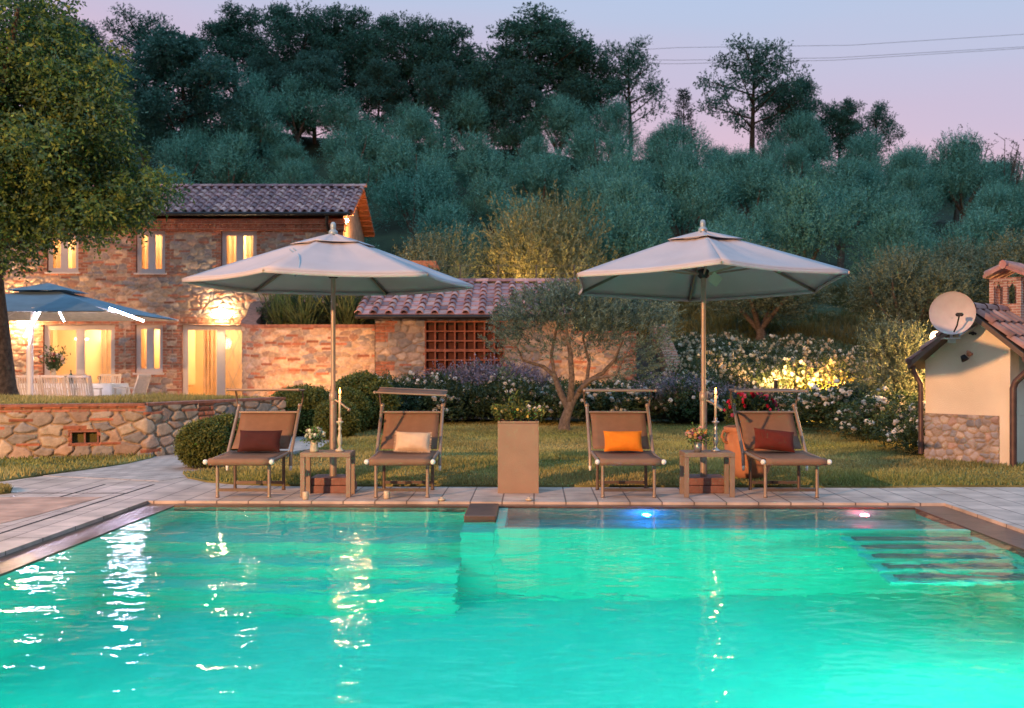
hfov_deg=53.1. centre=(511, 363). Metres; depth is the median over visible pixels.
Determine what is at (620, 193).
olive tree
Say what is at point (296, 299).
spiky grass
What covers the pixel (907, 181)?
olive tree
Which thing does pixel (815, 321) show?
hill grass
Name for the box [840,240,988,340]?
olive tree
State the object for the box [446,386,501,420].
rose bush
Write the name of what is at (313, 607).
water
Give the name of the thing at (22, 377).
garden chair
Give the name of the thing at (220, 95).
olive tree
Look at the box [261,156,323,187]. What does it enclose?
olive tree
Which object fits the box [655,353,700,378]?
rose bush
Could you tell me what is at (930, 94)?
sky
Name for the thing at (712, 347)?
rose bush
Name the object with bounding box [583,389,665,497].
sun lounger
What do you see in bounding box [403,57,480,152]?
ridge tree
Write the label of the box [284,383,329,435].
box bush
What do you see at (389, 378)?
rose bush
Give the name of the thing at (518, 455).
planter
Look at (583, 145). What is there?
olive tree
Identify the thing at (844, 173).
olive tree
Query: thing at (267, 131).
olive tree
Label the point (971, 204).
olive tree
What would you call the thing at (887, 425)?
rose bush
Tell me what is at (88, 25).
ridge tree
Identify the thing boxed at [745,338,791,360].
rose bush
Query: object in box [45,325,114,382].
terrace door
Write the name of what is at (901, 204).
olive tree
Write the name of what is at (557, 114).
olive tree
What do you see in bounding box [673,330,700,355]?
rose bush
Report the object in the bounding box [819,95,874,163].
ridge tree
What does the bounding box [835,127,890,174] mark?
olive tree
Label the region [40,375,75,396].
garden chair
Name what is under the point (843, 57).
power lines
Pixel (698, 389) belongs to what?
lavender
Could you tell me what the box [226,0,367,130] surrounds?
ridge tree
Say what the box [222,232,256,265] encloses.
window
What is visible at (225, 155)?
olive tree
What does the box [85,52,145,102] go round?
ridge tree
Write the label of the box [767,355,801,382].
rose bush
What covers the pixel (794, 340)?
rose bush
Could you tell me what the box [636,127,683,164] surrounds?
olive tree
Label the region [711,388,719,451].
candlestick
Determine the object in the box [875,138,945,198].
olive tree
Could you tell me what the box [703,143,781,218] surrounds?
olive tree
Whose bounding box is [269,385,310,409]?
box bush
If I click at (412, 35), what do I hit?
ridge tree
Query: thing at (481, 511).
pool divider
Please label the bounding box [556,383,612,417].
rose bush
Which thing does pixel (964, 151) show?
olive tree
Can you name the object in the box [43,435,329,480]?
path
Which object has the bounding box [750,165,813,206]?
olive tree
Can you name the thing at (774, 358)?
rose bush
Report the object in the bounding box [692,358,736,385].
rose bush
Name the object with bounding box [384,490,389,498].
pool candle
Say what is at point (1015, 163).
bare tree
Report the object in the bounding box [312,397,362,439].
box bush
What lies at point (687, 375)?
rose bush
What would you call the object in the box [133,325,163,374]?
window
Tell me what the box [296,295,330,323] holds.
spiky grass
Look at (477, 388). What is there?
rose bush
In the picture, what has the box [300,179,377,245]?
olive tree
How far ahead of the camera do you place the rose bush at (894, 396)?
16.26 m
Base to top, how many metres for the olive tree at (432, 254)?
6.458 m
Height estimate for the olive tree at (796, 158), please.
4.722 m
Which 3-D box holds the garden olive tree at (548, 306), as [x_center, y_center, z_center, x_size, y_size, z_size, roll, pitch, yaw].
[1.300,-0.201,19.617,3.922,3.060,3.265,0,0,0]
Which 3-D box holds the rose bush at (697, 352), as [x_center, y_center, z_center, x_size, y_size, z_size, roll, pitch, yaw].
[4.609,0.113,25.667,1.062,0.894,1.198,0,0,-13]
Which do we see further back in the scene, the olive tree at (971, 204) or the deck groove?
the olive tree at (971, 204)
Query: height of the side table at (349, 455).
0.435 m
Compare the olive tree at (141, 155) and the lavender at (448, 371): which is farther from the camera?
the olive tree at (141, 155)
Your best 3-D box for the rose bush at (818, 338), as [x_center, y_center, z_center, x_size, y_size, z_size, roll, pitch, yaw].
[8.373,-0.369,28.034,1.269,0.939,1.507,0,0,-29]
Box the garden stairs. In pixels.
[636,324,683,420]
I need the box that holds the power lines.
[299,34,1023,63]
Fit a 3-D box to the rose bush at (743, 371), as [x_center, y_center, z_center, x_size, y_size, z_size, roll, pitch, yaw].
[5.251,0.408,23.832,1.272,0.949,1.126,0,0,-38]
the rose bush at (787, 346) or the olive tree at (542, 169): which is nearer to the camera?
the rose bush at (787, 346)
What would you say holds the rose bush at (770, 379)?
on the ground at (385, 237)
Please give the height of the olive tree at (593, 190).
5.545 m
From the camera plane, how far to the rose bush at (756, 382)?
22.19 m
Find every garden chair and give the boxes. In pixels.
[16,375,50,396]
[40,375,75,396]
[65,374,85,382]
[67,375,102,396]
[99,374,121,382]
[113,375,150,395]
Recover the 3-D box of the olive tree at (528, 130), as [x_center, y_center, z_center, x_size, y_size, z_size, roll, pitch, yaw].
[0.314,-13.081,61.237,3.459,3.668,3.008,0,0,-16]
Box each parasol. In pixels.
[5,283,178,395]
[181,222,473,492]
[576,220,849,492]
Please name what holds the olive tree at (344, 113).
on the ground at (385, 237)
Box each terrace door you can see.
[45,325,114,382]
[183,325,242,396]
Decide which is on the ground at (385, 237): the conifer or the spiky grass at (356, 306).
the conifer
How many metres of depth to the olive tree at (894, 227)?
34.97 m
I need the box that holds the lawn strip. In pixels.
[0,455,154,481]
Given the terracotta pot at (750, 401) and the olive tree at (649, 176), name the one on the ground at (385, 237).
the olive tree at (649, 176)
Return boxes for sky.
[2,0,1023,188]
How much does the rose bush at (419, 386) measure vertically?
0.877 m
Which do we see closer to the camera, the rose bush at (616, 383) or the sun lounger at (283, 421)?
the sun lounger at (283, 421)
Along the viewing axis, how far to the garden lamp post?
15.37 m
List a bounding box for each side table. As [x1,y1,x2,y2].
[300,450,354,496]
[679,450,734,496]
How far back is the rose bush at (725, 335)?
28.17 m
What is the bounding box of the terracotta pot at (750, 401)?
[720,392,780,478]
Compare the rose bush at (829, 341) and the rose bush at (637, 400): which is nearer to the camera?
the rose bush at (637, 400)
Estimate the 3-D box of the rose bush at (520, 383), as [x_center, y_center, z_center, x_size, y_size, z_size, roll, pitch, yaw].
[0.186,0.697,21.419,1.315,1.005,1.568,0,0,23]
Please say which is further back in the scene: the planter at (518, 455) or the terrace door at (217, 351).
the terrace door at (217, 351)
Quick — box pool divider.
[464,503,498,519]
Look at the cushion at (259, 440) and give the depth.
10.44 m
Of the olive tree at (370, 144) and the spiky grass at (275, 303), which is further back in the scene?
the olive tree at (370, 144)
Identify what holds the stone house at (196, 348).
on the ground at (385, 237)
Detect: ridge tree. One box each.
[29,19,125,84]
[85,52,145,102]
[92,2,177,88]
[105,18,274,178]
[178,0,289,99]
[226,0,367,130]
[234,53,294,128]
[270,47,361,143]
[279,1,408,137]
[341,9,469,112]
[349,57,412,137]
[389,17,496,148]
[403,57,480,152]
[456,63,512,149]
[459,1,634,129]
[480,55,551,161]
[541,38,625,133]
[549,77,601,159]
[593,34,672,147]
[693,32,817,153]
[755,74,846,171]
[793,118,831,178]
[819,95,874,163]
[838,100,906,153]
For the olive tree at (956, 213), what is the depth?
54.92 m
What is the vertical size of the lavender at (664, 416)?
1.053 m
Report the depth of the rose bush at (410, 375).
22.26 m
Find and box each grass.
[0,391,266,403]
[0,452,154,479]
[0,482,12,492]
[256,294,284,324]
[258,294,319,323]
[265,294,317,323]
[271,295,313,323]
[276,294,337,323]
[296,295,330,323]
[309,295,372,323]
[312,295,359,323]
[336,295,374,323]
[355,296,374,322]
[573,281,1009,419]
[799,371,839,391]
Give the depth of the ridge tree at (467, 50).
65.55 m
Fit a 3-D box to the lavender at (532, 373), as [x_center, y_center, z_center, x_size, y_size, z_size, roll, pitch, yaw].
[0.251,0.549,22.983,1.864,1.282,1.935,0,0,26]
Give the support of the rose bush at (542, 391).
on the ground at (385, 237)
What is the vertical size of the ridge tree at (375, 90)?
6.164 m
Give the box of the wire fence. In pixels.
[444,265,650,341]
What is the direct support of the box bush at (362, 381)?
on the lawn at (606, 485)
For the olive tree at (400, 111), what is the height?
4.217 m
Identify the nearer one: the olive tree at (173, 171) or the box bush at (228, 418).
the box bush at (228, 418)
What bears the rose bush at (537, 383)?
on the ground at (385, 237)
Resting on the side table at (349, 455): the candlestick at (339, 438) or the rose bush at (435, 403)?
the candlestick at (339, 438)
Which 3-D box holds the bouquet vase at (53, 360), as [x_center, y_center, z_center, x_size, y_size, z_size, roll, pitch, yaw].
[-10.383,0.010,23.121,0.766,0.890,0.661,0,0,29]
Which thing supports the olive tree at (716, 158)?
on the ground at (385, 237)
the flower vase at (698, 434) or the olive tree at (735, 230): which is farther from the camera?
the olive tree at (735, 230)
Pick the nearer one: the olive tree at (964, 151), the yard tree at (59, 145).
the yard tree at (59, 145)
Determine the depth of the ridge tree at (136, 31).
64.84 m
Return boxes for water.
[0,506,1023,707]
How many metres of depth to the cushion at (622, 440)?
10.43 m
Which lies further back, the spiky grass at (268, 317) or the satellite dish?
the spiky grass at (268, 317)
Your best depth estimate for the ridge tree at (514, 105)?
61.05 m
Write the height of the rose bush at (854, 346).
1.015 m
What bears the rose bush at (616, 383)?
on the ground at (385, 237)
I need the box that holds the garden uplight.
[774,379,777,397]
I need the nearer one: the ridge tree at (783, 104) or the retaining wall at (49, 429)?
the retaining wall at (49, 429)
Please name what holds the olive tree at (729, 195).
on the ground at (385, 237)
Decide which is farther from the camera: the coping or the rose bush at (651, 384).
the rose bush at (651, 384)
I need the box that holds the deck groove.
[0,484,154,533]
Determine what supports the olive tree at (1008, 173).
on the ground at (385, 237)
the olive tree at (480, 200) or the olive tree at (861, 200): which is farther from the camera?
the olive tree at (480, 200)
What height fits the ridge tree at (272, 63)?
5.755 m
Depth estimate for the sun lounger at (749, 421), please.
10.62 m
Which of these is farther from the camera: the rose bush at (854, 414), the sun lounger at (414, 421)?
the rose bush at (854, 414)
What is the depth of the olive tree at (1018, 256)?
28.46 m
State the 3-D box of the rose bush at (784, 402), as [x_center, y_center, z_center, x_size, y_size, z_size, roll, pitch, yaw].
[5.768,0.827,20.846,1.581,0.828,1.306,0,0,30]
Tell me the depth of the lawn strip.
12.80 m
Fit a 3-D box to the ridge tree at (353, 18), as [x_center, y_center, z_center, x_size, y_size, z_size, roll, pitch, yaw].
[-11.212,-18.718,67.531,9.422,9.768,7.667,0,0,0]
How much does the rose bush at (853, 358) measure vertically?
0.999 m
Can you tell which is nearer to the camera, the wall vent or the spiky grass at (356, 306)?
the wall vent
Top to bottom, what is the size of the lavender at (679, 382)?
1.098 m
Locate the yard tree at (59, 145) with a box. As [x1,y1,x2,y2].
[0,0,194,394]
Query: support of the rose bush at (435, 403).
on the lawn at (606, 485)
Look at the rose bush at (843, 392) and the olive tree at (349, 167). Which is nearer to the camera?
the rose bush at (843, 392)
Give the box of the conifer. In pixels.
[671,88,703,163]
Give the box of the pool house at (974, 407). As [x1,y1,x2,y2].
[905,260,1023,466]
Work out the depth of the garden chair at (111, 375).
24.42 m
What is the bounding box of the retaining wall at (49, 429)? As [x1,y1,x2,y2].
[0,397,285,458]
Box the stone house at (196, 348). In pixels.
[1,184,374,396]
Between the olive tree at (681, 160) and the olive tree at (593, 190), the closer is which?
the olive tree at (593, 190)
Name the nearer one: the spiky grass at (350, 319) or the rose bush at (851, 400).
the rose bush at (851, 400)
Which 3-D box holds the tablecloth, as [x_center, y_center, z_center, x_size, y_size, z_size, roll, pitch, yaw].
[-10.005,0.619,23.200,2.351,0.322,1.140,0,0,0]
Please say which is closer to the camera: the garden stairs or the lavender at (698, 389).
the lavender at (698, 389)
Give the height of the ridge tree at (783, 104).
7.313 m
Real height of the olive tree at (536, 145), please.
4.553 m
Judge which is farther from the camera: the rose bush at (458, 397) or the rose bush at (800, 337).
the rose bush at (800, 337)
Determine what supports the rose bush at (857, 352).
on the ground at (385, 237)
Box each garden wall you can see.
[241,301,374,396]
[573,331,637,418]
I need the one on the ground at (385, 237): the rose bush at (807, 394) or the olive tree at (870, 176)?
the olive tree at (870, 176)
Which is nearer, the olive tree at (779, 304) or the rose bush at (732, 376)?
the rose bush at (732, 376)
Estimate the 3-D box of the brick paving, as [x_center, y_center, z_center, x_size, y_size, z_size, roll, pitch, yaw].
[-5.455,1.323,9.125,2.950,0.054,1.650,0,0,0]
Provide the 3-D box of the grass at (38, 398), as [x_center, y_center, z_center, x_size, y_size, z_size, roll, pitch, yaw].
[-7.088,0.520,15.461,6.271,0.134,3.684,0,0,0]
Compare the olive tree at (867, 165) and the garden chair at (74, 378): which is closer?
the garden chair at (74, 378)
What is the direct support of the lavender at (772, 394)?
on the ground at (385, 237)
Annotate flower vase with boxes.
[300,422,326,451]
[682,422,713,451]
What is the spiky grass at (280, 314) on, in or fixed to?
on the curved garden wall at (277, 356)
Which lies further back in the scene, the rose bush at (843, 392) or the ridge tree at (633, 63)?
the ridge tree at (633, 63)
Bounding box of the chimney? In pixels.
[412,261,439,270]
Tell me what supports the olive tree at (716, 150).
on the ground at (385, 237)
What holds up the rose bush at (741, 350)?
on the ground at (385, 237)
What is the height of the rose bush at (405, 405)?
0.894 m
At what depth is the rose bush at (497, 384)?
21.41 m
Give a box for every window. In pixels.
[44,235,79,273]
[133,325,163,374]
[134,231,166,274]
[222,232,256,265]
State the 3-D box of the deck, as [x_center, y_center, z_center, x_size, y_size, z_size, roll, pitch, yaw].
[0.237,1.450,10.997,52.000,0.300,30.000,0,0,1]
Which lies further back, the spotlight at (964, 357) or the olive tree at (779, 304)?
the olive tree at (779, 304)
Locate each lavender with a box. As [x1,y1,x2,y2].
[413,361,488,414]
[430,357,515,415]
[451,352,546,415]
[486,359,559,387]
[630,371,699,420]
[646,370,714,418]
[661,375,729,420]
[708,381,738,418]
[723,380,761,415]
[764,382,797,408]
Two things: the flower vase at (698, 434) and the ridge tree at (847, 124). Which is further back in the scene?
the ridge tree at (847, 124)
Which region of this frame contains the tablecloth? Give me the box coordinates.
[19,383,130,396]
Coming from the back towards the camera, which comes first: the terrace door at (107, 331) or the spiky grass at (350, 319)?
the terrace door at (107, 331)
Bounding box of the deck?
[0,476,1023,556]
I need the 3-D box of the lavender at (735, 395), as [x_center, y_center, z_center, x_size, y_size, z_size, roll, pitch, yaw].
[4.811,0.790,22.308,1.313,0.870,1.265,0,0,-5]
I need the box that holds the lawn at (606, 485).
[183,422,1023,487]
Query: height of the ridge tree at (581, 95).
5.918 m
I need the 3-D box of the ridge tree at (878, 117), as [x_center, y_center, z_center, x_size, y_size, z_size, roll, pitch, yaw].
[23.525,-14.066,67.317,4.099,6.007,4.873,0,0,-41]
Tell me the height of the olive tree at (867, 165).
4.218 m
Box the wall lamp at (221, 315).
[214,313,229,318]
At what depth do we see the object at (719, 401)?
21.31 m
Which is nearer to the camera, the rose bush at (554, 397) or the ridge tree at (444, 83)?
the rose bush at (554, 397)
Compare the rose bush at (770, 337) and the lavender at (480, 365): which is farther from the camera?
the rose bush at (770, 337)
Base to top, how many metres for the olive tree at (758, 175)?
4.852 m
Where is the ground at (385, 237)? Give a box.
[93,125,1022,457]
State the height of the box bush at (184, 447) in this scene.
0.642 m
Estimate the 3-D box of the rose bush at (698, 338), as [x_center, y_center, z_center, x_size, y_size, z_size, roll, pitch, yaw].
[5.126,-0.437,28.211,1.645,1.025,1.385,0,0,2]
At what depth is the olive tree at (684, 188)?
40.75 m
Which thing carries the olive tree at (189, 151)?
on the ground at (385, 237)
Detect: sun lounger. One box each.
[203,388,304,497]
[364,387,446,497]
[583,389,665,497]
[729,389,831,497]
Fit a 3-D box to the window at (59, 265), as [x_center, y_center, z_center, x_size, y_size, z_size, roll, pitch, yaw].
[-12.584,-3.054,28.832,0.983,1.086,0.405,0,0,0]
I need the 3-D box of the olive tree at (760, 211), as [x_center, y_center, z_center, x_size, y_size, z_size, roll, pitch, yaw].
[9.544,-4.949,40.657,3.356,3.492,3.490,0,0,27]
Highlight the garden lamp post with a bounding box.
[930,331,937,338]
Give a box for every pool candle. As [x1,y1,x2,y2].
[302,491,308,499]
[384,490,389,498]
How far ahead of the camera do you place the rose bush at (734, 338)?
26.16 m
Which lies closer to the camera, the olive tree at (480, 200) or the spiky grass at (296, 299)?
the spiky grass at (296, 299)
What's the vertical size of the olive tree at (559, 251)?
7.893 m
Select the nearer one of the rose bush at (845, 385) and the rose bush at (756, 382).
the rose bush at (845, 385)
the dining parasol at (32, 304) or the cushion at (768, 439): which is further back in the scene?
the dining parasol at (32, 304)
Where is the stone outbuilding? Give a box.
[354,278,576,419]
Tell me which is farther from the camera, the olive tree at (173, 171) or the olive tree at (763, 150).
the olive tree at (763, 150)
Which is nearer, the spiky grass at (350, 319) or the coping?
the coping
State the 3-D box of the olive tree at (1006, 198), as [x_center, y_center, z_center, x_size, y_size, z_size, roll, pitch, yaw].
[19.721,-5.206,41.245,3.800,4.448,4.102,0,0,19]
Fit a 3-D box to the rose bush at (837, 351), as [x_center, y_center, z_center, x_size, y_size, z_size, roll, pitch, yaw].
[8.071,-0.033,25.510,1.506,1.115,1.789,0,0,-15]
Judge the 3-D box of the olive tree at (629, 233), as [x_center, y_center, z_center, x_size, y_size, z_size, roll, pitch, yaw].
[3.527,-3.230,34.525,3.531,5.584,3.704,0,0,-15]
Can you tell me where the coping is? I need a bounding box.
[0,503,1023,574]
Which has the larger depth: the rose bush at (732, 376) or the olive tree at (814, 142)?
the olive tree at (814, 142)
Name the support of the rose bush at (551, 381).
on the ground at (385, 237)
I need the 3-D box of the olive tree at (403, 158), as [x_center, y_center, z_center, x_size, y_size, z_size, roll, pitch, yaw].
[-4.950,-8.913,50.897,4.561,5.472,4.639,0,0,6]
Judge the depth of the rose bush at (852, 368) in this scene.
23.51 m
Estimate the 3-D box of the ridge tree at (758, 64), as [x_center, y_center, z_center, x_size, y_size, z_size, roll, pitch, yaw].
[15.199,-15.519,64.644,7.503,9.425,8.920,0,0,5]
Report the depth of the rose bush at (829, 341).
26.31 m
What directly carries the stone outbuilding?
on the ground at (385, 237)
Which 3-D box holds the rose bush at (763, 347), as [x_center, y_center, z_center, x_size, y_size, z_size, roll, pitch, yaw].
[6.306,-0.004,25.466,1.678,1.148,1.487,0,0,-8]
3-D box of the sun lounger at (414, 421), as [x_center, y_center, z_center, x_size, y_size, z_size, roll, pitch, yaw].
[-1.062,0.776,10.381,0.774,1.047,1.322,0,0,0]
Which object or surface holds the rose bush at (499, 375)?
on the ground at (385, 237)
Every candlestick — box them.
[335,388,343,451]
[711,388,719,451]
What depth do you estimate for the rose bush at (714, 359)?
24.41 m
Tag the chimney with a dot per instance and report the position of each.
(431, 263)
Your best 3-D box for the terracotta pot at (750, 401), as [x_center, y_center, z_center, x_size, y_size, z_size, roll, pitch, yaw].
[2.703,0.777,11.493,0.665,1.006,0.606,0,0,23]
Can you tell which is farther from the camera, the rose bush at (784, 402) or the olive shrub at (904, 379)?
the rose bush at (784, 402)
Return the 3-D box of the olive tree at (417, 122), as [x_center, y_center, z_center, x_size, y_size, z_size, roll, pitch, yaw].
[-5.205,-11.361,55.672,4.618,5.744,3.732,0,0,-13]
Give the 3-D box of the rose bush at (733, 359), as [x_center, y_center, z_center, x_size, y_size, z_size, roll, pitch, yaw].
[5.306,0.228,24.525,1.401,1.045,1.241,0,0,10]
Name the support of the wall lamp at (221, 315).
attached to the stone house at (196, 348)
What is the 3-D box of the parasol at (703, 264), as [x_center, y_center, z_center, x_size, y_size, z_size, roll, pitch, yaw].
[1.954,-0.087,10.449,2.677,2.774,2.946,0,0,0]
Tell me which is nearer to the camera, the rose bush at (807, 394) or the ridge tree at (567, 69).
the rose bush at (807, 394)
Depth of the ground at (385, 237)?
50.89 m
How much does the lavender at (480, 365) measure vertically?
1.465 m
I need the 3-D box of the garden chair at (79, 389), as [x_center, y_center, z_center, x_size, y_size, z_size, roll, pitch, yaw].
[-9.239,0.726,22.142,0.535,0.952,0.637,0,0,0]
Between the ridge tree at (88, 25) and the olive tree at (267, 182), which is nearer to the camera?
the olive tree at (267, 182)
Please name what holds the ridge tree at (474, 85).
on the ground at (385, 237)
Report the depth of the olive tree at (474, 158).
50.92 m
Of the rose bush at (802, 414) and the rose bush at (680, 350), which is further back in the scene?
the rose bush at (680, 350)
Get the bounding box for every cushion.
[237,430,281,451]
[393,431,431,452]
[603,431,642,451]
[754,428,794,452]
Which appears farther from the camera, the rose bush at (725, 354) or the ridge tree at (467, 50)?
the ridge tree at (467, 50)
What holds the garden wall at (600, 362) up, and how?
on the ground at (385, 237)
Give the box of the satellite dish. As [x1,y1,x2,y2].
[929,291,977,342]
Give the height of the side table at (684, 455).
0.435 m
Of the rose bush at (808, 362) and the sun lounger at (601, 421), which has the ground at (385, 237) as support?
the rose bush at (808, 362)
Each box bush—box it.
[173,417,233,467]
[193,412,239,455]
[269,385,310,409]
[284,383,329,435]
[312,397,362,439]
[327,385,374,432]
[329,370,402,429]
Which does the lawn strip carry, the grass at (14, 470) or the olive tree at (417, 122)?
the grass at (14, 470)
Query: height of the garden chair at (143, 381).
0.952 m
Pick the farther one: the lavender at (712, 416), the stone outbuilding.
the stone outbuilding
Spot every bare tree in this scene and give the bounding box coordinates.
[929,124,996,222]
[981,133,1023,185]
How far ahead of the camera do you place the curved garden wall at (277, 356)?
24.18 m
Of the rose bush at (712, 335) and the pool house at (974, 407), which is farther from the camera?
the rose bush at (712, 335)
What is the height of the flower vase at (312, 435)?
0.300 m
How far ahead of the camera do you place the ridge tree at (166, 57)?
53.40 m
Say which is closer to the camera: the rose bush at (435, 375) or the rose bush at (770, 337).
the rose bush at (435, 375)
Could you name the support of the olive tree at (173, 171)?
on the ground at (385, 237)
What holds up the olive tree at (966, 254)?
on the ground at (385, 237)
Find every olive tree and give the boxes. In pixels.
[116,100,167,166]
[140,118,217,174]
[144,124,226,183]
[154,160,204,187]
[173,88,227,121]
[193,125,272,187]
[217,88,294,183]
[233,66,286,127]
[247,176,282,187]
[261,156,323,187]
[262,138,321,183]
[266,69,339,145]
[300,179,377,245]
[307,88,380,154]
[315,117,401,173]
[317,141,390,209]
[368,153,463,253]
[369,128,456,220]
[376,99,455,187]
[383,99,432,146]
[391,219,492,282]
[401,195,489,268]
[435,84,496,150]
[448,125,520,210]
[452,143,505,191]
[458,170,525,252]
[465,179,621,330]
[477,272,687,430]
[489,189,547,257]
[492,115,544,157]
[504,142,581,206]
[505,132,570,196]
[523,88,595,156]
[533,203,586,237]
[554,117,639,182]
[560,146,658,257]
[574,185,664,328]
[581,168,677,309]
[583,93,644,155]
[591,145,642,186]
[617,158,660,202]
[636,117,716,179]
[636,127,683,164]
[643,157,739,237]
[645,140,710,196]
[663,164,744,227]
[681,237,846,341]
[689,205,774,247]
[700,143,729,176]
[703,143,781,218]
[705,148,744,205]
[710,195,784,245]
[716,147,794,220]
[748,135,795,173]
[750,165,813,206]
[759,166,861,260]
[762,138,828,185]
[765,105,839,176]
[800,175,900,267]
[801,149,871,241]
[834,152,886,182]
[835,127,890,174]
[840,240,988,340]
[841,203,944,301]
[852,152,888,231]
[857,188,941,247]
[873,160,948,224]
[874,141,948,204]
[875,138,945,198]
[905,232,1016,319]
[921,123,1016,224]
[926,150,999,222]
[930,203,1021,265]
[953,178,1023,245]
[961,224,1023,303]
[962,177,1023,233]
[967,157,1023,204]
[989,154,1022,188]
[1001,156,1023,232]
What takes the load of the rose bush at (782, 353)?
on the ground at (385, 237)
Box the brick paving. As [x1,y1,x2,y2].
[0,497,100,523]
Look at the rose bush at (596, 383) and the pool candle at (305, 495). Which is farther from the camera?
the rose bush at (596, 383)
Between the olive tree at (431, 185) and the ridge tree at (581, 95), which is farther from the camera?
the ridge tree at (581, 95)
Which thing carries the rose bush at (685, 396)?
on the lawn at (606, 485)
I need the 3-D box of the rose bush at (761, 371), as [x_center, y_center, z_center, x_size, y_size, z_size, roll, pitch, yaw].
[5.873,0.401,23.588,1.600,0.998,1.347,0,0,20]
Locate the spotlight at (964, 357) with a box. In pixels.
[960,351,972,361]
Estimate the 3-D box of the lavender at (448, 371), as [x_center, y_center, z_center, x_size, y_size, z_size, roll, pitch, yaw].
[-1.381,0.549,23.213,1.935,1.282,1.864,0,0,-13]
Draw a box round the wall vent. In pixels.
[73,432,96,442]
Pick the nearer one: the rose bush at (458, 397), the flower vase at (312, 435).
the flower vase at (312, 435)
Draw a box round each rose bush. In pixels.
[375,381,430,410]
[378,368,400,384]
[392,370,428,387]
[399,382,451,419]
[404,383,467,421]
[415,368,466,415]
[423,377,491,419]
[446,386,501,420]
[458,378,491,416]
[467,377,529,420]
[477,367,529,417]
[486,373,548,419]
[527,385,559,420]
[529,376,554,414]
[532,378,594,423]
[539,375,577,413]
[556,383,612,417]
[575,378,626,415]
[580,384,643,418]
[597,379,661,420]
[603,375,645,415]
[626,371,672,414]
[632,375,680,415]
[650,374,709,422]
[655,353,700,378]
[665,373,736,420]
[669,369,708,383]
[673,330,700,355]
[674,342,694,362]
[680,329,719,349]
[682,351,708,368]
[683,367,732,416]
[685,336,731,363]
[685,348,730,372]
[692,332,730,353]
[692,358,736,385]
[706,328,746,342]
[707,362,751,392]
[710,335,749,363]
[711,350,734,362]
[715,338,770,364]
[715,351,755,370]
[725,361,762,385]
[730,374,778,398]
[735,352,772,372]
[737,340,795,361]
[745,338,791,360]
[746,359,795,385]
[752,368,801,388]
[755,351,790,369]
[758,333,793,347]
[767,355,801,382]
[768,384,813,425]
[769,348,793,359]
[774,331,810,341]
[774,357,835,393]
[775,332,812,348]
[776,344,798,357]
[786,344,833,364]
[786,383,834,421]
[787,341,832,357]
[788,385,846,426]
[792,338,822,353]
[798,355,852,383]
[799,357,855,387]
[802,338,843,348]
[802,378,876,427]
[808,335,832,343]
[815,352,871,379]
[818,342,867,361]
[823,395,898,441]
[830,382,887,436]
[832,378,880,391]
[837,345,873,362]
[837,374,882,387]
[839,341,869,358]
[842,354,864,367]
[848,363,878,379]
[850,384,924,431]
[864,396,924,447]
[885,413,924,452]
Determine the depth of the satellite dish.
12.79 m
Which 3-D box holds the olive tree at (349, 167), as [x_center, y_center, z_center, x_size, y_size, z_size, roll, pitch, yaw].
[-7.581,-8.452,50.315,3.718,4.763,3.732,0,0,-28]
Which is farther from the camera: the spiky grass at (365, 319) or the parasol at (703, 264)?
the spiky grass at (365, 319)
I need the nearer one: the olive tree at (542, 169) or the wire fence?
the wire fence
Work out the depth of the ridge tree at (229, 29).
66.31 m
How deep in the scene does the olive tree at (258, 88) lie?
59.98 m
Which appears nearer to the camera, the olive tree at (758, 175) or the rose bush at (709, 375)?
the rose bush at (709, 375)
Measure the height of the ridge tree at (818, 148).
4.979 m
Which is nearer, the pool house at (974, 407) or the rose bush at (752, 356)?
the pool house at (974, 407)
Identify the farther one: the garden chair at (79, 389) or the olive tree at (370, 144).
the olive tree at (370, 144)
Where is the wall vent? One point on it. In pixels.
(79, 436)
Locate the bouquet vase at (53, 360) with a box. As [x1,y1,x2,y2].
[38,345,70,383]
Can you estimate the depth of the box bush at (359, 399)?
18.80 m
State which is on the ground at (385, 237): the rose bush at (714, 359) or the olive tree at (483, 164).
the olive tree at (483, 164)
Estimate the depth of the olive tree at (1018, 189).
41.60 m
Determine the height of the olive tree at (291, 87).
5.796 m
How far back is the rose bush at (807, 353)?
24.36 m
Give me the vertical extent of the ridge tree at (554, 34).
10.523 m
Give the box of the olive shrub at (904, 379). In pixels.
[848,304,933,431]
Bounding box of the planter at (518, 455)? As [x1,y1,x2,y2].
[490,388,546,492]
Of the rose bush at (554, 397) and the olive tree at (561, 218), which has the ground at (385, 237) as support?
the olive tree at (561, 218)
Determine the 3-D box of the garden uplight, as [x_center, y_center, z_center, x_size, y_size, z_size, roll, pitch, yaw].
[5.644,0.820,21.900,0.079,0.960,0.079,0,0,0]
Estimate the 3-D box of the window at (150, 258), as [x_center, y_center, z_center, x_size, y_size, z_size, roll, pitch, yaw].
[-10.122,-3.109,28.832,0.917,1.240,0.405,0,0,0]
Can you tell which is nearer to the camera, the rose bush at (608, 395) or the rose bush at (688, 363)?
the rose bush at (608, 395)
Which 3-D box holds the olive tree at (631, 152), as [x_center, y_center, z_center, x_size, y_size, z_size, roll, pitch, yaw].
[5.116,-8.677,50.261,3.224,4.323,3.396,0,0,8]
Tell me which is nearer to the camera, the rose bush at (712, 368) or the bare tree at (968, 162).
the rose bush at (712, 368)
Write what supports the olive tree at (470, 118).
on the ground at (385, 237)
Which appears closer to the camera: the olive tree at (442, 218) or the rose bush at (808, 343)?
the rose bush at (808, 343)

